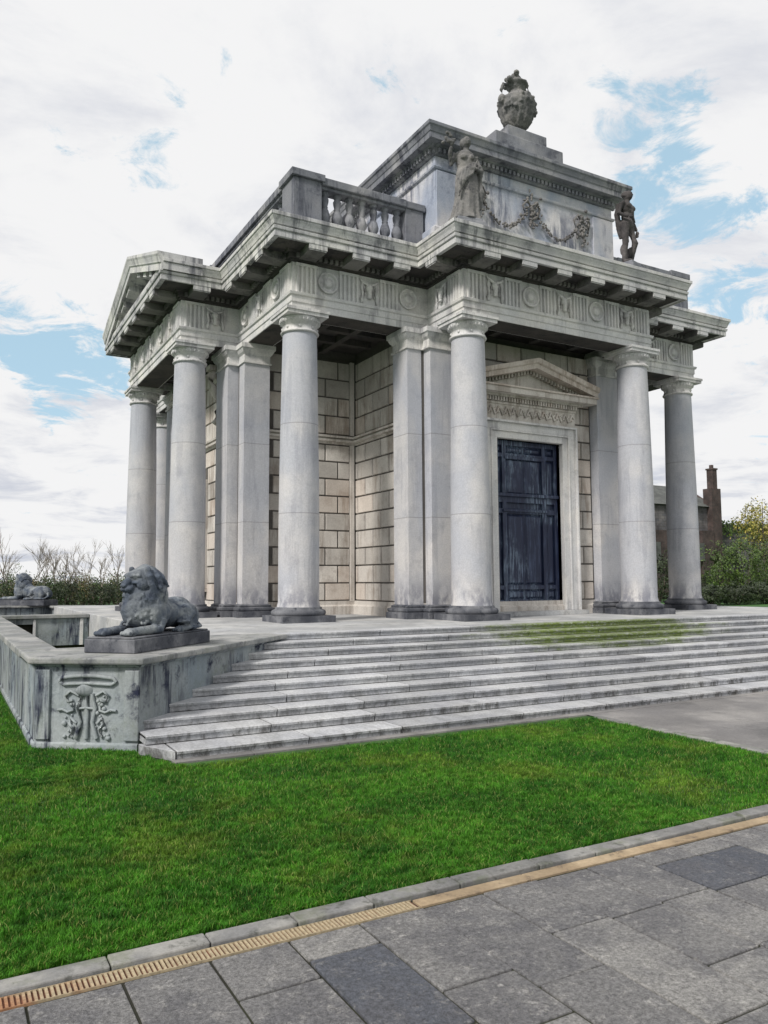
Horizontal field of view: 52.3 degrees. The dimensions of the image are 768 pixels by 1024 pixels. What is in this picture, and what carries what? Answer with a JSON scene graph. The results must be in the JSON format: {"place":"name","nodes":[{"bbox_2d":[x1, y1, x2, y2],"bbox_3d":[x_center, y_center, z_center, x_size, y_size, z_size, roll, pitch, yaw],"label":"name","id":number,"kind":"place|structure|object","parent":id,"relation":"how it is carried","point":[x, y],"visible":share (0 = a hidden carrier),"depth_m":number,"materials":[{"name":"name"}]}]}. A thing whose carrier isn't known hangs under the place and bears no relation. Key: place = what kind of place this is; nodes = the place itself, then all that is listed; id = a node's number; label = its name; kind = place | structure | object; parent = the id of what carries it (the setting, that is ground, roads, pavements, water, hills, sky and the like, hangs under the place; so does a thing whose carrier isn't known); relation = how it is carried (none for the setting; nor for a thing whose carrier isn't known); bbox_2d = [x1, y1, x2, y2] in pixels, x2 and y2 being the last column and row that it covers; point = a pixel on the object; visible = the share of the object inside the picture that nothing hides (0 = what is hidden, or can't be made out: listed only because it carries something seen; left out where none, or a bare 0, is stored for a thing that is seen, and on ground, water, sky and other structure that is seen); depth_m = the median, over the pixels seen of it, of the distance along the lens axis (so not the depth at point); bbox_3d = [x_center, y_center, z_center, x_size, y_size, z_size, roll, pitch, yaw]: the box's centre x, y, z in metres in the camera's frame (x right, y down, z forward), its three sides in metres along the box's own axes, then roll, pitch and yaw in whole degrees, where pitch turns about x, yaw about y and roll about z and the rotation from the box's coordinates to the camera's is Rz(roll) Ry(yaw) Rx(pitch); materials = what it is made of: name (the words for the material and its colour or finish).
{"place":"outdoors","nodes":[
{"label":"outdoors","id":0,"kind":"place"},
{"bbox_2d":[0,688,767,979],"bbox_3d":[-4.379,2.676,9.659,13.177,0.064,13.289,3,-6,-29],"label":"lawn grass","id":1,"kind":"structure","parent":0,"point":[633,814],"depth_m":5.98,"materials":[{"name":"green plant"}]},
{"bbox_2d":[0,823,767,1023],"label":"pavement","id":2,"kind":"structure","parent":0,"point":[657,959],"depth_m":3.75,"materials":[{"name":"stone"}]},
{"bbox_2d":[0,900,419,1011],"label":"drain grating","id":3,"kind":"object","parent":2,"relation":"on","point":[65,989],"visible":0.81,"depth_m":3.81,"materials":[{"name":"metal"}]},
{"bbox_2d":[413,815,767,907],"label":"drain edging","id":4,"kind":"object","parent":2,"relation":"on","point":[449,896],"visible":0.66,"depth_m":5.03,"materials":[{"name":"stone"}]},
{"bbox_2d":[0,0,767,583],"label":"sky","id":5,"kind":"structure","parent":0,"point":[128,128],"materials":[{"name":"white"}]},
{"bbox_2d":[4,584,767,716],"bbox_3d":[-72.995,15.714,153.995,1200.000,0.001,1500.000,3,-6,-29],"label":"ground","id":6,"kind":"structure","parent":0,"point":[758,604],"depth_m":15.74,"materials":[{"name":"grey stone"}]},
{"bbox_2d":[0,579,15,597],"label":"shrub","id":7,"kind":"object","parent":6,"relation":"on","point":[5,592],"visible":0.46,"depth_m":54.34,"materials":[{"name":"green plant"}]},
{"bbox_2d":[0,527,17,578],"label":"bare sapling","id":8,"kind":"object","parent":6,"relation":"on","point":[6,556],"visible":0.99,"depth_m":57.56,"materials":[{"name":"brown plant"}]},
{"bbox_2d":[0,550,22,583],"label":"bare sapling","id":9,"kind":"object","parent":6,"relation":"on","point":[10,565],"visible":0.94,"depth_m":57.75,"materials":[{"name":"brown plant"}]},
{"bbox_2d":[0,563,39,595],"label":"shrub","id":10,"kind":"object","parent":6,"relation":"on","point":[8,580],"visible":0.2,"depth_m":61.18,"materials":[{"name":"green plant"}]},
{"bbox_2d":[0,616,54,730],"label":"boundary wall","id":11,"kind":"structure","parent":6,"relation":"on","point":[15,639],"depth_m":11.28,"materials":[{"name":"stone"}]},
{"bbox_2d":[24,542,55,581],"bbox_3d":[-25.723,4.591,58.575,1.662,5.208,2.431,-2,-5,21],"label":"bare sapling","id":12,"kind":"object","parent":6,"relation":"on","point":[46,565],"visible":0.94,"depth_m":58.88,"materials":[{"name":"plant"}]},
{"bbox_2d":[0,605,91,614],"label":"corner wall","id":13,"kind":"structure","parent":6,"relation":"on","point":[22,610],"depth_m":27.88,"materials":[{"name":"stone"}]},
{"bbox_2d":[0,573,57,605],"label":"stone lion","id":14,"kind":"object","parent":13,"relation":"on","point":[27,592],"visible":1,"depth_m":28.09},
{"bbox_2d":[32,539,59,584],"bbox_3d":[-25.244,4.398,58.358,2.277,5.540,1.844,3,-6,-29],"label":"bare sapling","id":15,"kind":"object","parent":6,"relation":"on","point":[43,567],"visible":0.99,"depth_m":58.47,"materials":[{"name":"brown plant"}]},
{"bbox_2d":[34,576,70,604],"bbox_3d":[-23.217,5.739,54.014,2.957,2.730,2.798,-3,-6,32],"label":"shrub","id":16,"kind":"object","parent":6,"relation":"on","point":[56,592],"visible":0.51,"depth_m":54.06,"materials":[{"name":"green plant"}]},
{"bbox_2d":[44,547,62,583],"bbox_3d":[-25.232,4.918,59.509,1.582,4.719,2.337,3,-6,-29],"label":"bare sapling","id":17,"kind":"object","parent":6,"relation":"on","point":[53,570],"visible":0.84,"depth_m":59.62,"materials":[{"name":"plant"}]},
{"bbox_2d":[36,568,78,599],"bbox_3d":[-26.330,6.118,62.567,3.933,3.233,3.069,3,-6,-29],"label":"shrub","id":18,"kind":"object","parent":6,"relation":"on","point":[58,579],"visible":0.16,"depth_m":62.58,"materials":[{"name":"green plant"}]},
{"bbox_2d":[44,544,84,597],"bbox_3d":[-24.533,4.755,59.928,3.266,5.120,2.436,3,-6,-29],"label":"bare sapling","id":19,"kind":"object","parent":6,"relation":"on","point":[64,557],"visible":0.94,"depth_m":59.82,"materials":[{"name":"plant"}]},
{"bbox_2d":[53,549,80,592],"bbox_3d":[-24.429,5.034,60.015,2.586,4.559,1.950,3,-6,-29],"label":"bare sapling","id":20,"kind":"object","parent":6,"relation":"on","point":[68,569],"visible":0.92,"depth_m":60.05,"materials":[{"name":"plant"}]},
{"bbox_2d":[53,576,85,604],"bbox_3d":[-23.134,5.838,56.560,3.182,2.440,2.967,3,-6,-29],"label":"shrub","id":21,"kind":"object","parent":6,"relation":"on","point":[72,590],"visible":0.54,"depth_m":56.45,"materials":[{"name":"green plant"}]},
{"bbox_2d":[52,566,92,601],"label":"shrub","id":22,"kind":"object","parent":6,"relation":"on","point":[73,577],"visible":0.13,"depth_m":65.27,"materials":[{"name":"green plant"}]},
{"bbox_2d":[62,577,99,604],"bbox_3d":[-22.838,6.088,59.281,3.002,2.532,2.800,-4,-6,34],"label":"shrub","id":23,"kind":"object","parent":6,"relation":"on","point":[81,602],"visible":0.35,"depth_m":58.95,"materials":[{"name":"green plant"}]},
{"bbox_2d":[63,539,101,604],"bbox_3d":[-23.444,4.683,61.043,3.102,5.424,2.094,-1,-5,11],"label":"bare sapling","id":24,"kind":"object","parent":6,"relation":"on","point":[90,568],"visible":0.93,"depth_m":60.85,"materials":[{"name":"plant"}]},
{"bbox_2d":[75,574,107,604],"bbox_3d":[-23.937,6.394,63.787,3.814,2.827,3.138,3,-6,-29],"label":"shrub","id":25,"kind":"object","parent":6,"relation":"on","point":[99,586],"visible":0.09,"depth_m":63.68,"materials":[{"name":"green plant"}]},
{"bbox_2d":[74,578,119,604],"bbox_3d":[-20.291,5.867,55.590,3.259,2.419,2.938,3,-6,-29],"label":"shrub","id":26,"kind":"object","parent":6,"relation":"on","point":[106,600],"visible":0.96,"depth_m":55.29,"materials":[{"name":"green plant"}]},
{"bbox_2d":[84,552,114,601],"bbox_3d":[-21.976,4.961,61.224,1.986,4.894,2.769,-1,-5,9],"label":"bare sapling","id":27,"kind":"object","parent":6,"relation":"on","point":[102,568],"visible":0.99,"depth_m":61.15,"materials":[{"name":"brown plant"}]},
{"bbox_2d":[94,572,120,603],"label":"shrub","id":28,"kind":"object","parent":6,"relation":"on","point":[109,581],"visible":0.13,"depth_m":66.22,"materials":[{"name":"green plant"}]},
{"bbox_2d":[96,576,122,604],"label":"shrub","id":29,"kind":"object","parent":6,"relation":"on","point":[118,599],"visible":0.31,"depth_m":57.95,"materials":[{"name":"green plant"}]},
{"bbox_2d":[99,543,123,602],"bbox_3d":[-21.248,4.736,61.218,2.004,5.331,3.594,1,-5,-18],"label":"bare sapling","id":30,"kind":"object","parent":6,"relation":"on","point":[113,561],"visible":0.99,"depth_m":61.24,"materials":[{"name":"brown plant"}]},
{"bbox_2d":[107,568,124,598],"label":"shrub","id":31,"kind":"object","parent":6,"relation":"on","point":[116,579],"visible":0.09,"depth_m":64.90,"materials":[{"name":"green plant"}]},
{"bbox_2d":[19,633,288,750],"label":"corner wall","id":32,"kind":"structure","parent":6,"relation":"on","point":[79,697],"depth_m":8.66,"materials":[{"name":"stone"}]},
{"bbox_2d":[84,564,209,653],"bbox_3d":[-2.960,1.194,10.016,0.732,1.051,1.800,-2,-5,16],"label":"stone lion","id":33,"kind":"object","parent":32,"relation":"on","point":[151,611],"visible":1,"depth_m":9.64},
{"bbox_2d":[0,804,767,996],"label":"kerb","id":34,"kind":"structure","parent":6,"relation":"on","point":[92,967],"depth_m":4.34,"materials":[{"name":"stone"}]},
{"bbox_2d":[54,118,767,689],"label":"temple","id":35,"kind":"structure","parent":6,"relation":"on","point":[386,394],"depth_m":18.43,"materials":[{"name":"stone"}]},
{"bbox_2d":[205,479,208,591],"bbox_3d":[-4.971,0.655,20.976,0.175,2.940,1.360,3,-6,-29],"label":"window","id":36,"kind":"structure","parent":35,"relation":"in","point":[207,483],"depth_m":20.47,"materials":[{"name":"wood"}]},
{"bbox_2d":[441,131,485,224],"bbox_3d":[1.697,-7.017,17.164,1.046,2.552,0.640,1,-5,-17],"label":"statue","id":37,"kind":"object","parent":35,"relation":"on","point":[469,197],"visible":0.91,"depth_m":17.03,"materials":[{"name":"stone"}]},
{"bbox_2d":[486,69,562,162],"bbox_3d":[3.328,-9.956,20.082,2.140,2.560,1.250,3,-6,-29],"label":"stone urn","id":38,"kind":"object","parent":35,"relation":"on","point":[517,112],"visible":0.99,"depth_m":19.72,"materials":[{"name":"stone"}]},
{"bbox_2d":[497,439,559,600],"bbox_3d":[3.385,0.329,18.826,2.000,4.050,0.230,3,-6,-29],"label":"door","id":39,"kind":"structure","parent":35,"relation":"in","point":[527,472],"depth_m":18.84,"materials":[{"name":"blue wood"}]},
{"bbox_2d":[614,191,643,267],"bbox_3d":[6.099,-6.819,19.607,0.748,2.540,0.640,4,-7,-43],"label":"statue","id":40,"kind":"object","parent":35,"relation":"on","point":[626,227],"visible":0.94,"depth_m":19.54,"materials":[{"name":"stone"}]},
{"bbox_2d":[138,613,767,760],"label":"front steps","id":41,"kind":"structure","parent":6,"relation":"on","point":[155,739],"depth_m":11.50,"materials":[{"name":"stone"}]},
{"bbox_2d":[171,691,767,763],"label":"step margin","id":42,"kind":"object","parent":6,"relation":"on","point":[296,747],"visible":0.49,"depth_m":9.31,"materials":[{"name":"grey stone"}]},
{"bbox_2d":[656,550,668,601],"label":"shrub","id":43,"kind":"object","parent":6,"relation":"on","point":[664,585],"visible":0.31,"depth_m":61.65,"materials":[{"name":"green plant"}]},
{"bbox_2d":[594,716,767,753],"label":"path edging","id":44,"kind":"object","parent":6,"relation":"on","point":[752,749],"visible":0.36,"depth_m":9.04,"materials":[{"name":"stone"}]},
{"bbox_2d":[653,465,723,594],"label":"old house","id":45,"kind":"structure","parent":6,"relation":"on","point":[709,515],"depth_m":76.10,"materials":[{"name":"stone"}]},
{"bbox_2d":[656,542,660,559],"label":"window","id":46,"kind":"structure","parent":45,"relation":"in","point":[658,544],"depth_m":71.89,"materials":[{"name":"glass"}]},
{"bbox_2d":[699,543,704,560],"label":"window","id":47,"kind":"structure","parent":45,"relation":"in","point":[702,545],"depth_m":74.82,"materials":[{"name":"glass"}]},
{"bbox_2d":[701,569,726,586],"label":"shrub","id":48,"kind":"object","parent":6,"relation":"on","point":[703,582],"visible":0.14,"depth_m":64.95,"materials":[{"name":"green plant"}]},
{"bbox_2d":[701,583,737,605],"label":"shrub","id":49,"kind":"object","parent":6,"relation":"on","point":[711,595],"visible":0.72,"depth_m":53.94,"materials":[{"name":"green plant"}]},
{"bbox_2d":[700,539,745,596],"bbox_3d":[26.555,4.827,61.478,4.124,5.576,3.216,3,-6,-29],"label":"shrub","id":50,"kind":"object","parent":6,"relation":"on","point":[715,568],"visible":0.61,"depth_m":60.96,"materials":[{"name":"green plant"}]},
{"bbox_2d":[714,582,764,604],"bbox_3d":[25.192,5.875,55.960,4.954,2.020,3.576,3,-6,-29],"label":"shrub","id":51,"kind":"object","parent":6,"relation":"on","point":[744,594],"visible":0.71,"depth_m":55.17,"materials":[{"name":"green plant"}]},
{"bbox_2d":[714,525,767,596],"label":"shrub","id":52,"kind":"object","parent":6,"relation":"on","point":[753,562],"visible":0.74,"depth_m":60.58,"materials":[{"name":"green plant"}]},
{"bbox_2d":[729,496,767,578],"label":"yellow tree","id":53,"kind":"object","parent":6,"relation":"on","point":[763,529],"visible":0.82,"depth_m":70.31,"materials":[{"name":"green plant"}]},
{"bbox_2d":[741,538,767,585],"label":"shrub","id":54,"kind":"object","parent":6,"relation":"on","point":[762,561],"visible":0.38,"depth_m":63.70,"materials":[{"name":"green plant"}]},
{"bbox_2d":[744,579,767,603],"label":"shrub","id":55,"kind":"object","parent":6,"relation":"on","point":[764,594],"visible":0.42,"depth_m":56.68,"materials":[{"name":"green plant"}]},
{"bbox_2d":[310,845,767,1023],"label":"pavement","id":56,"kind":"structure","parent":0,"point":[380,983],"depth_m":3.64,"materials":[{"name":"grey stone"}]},
{"bbox_2d":[588,693,767,749],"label":"path","id":57,"kind":"structure","parent":0,"point":[742,720],"depth_m":10.29,"materials":[{"name":"grey concrete"}]},
{"bbox_2d":[722,520,767,596],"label":"tree","id":58,"kind":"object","parent":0,"point":[727,528],"depth_m":78.92,"materials":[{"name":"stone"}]},
{"label":"sunken area floor","id":59,"kind":"structure","parent":0,"visible":0},
{"bbox_2d":[0,613,88,647],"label":"cross wall","id":60,"kind":"structure","parent":59,"relation":"on","point":[63,630],"depth_m":20.20,"materials":[{"name":"stone"}]}
]}

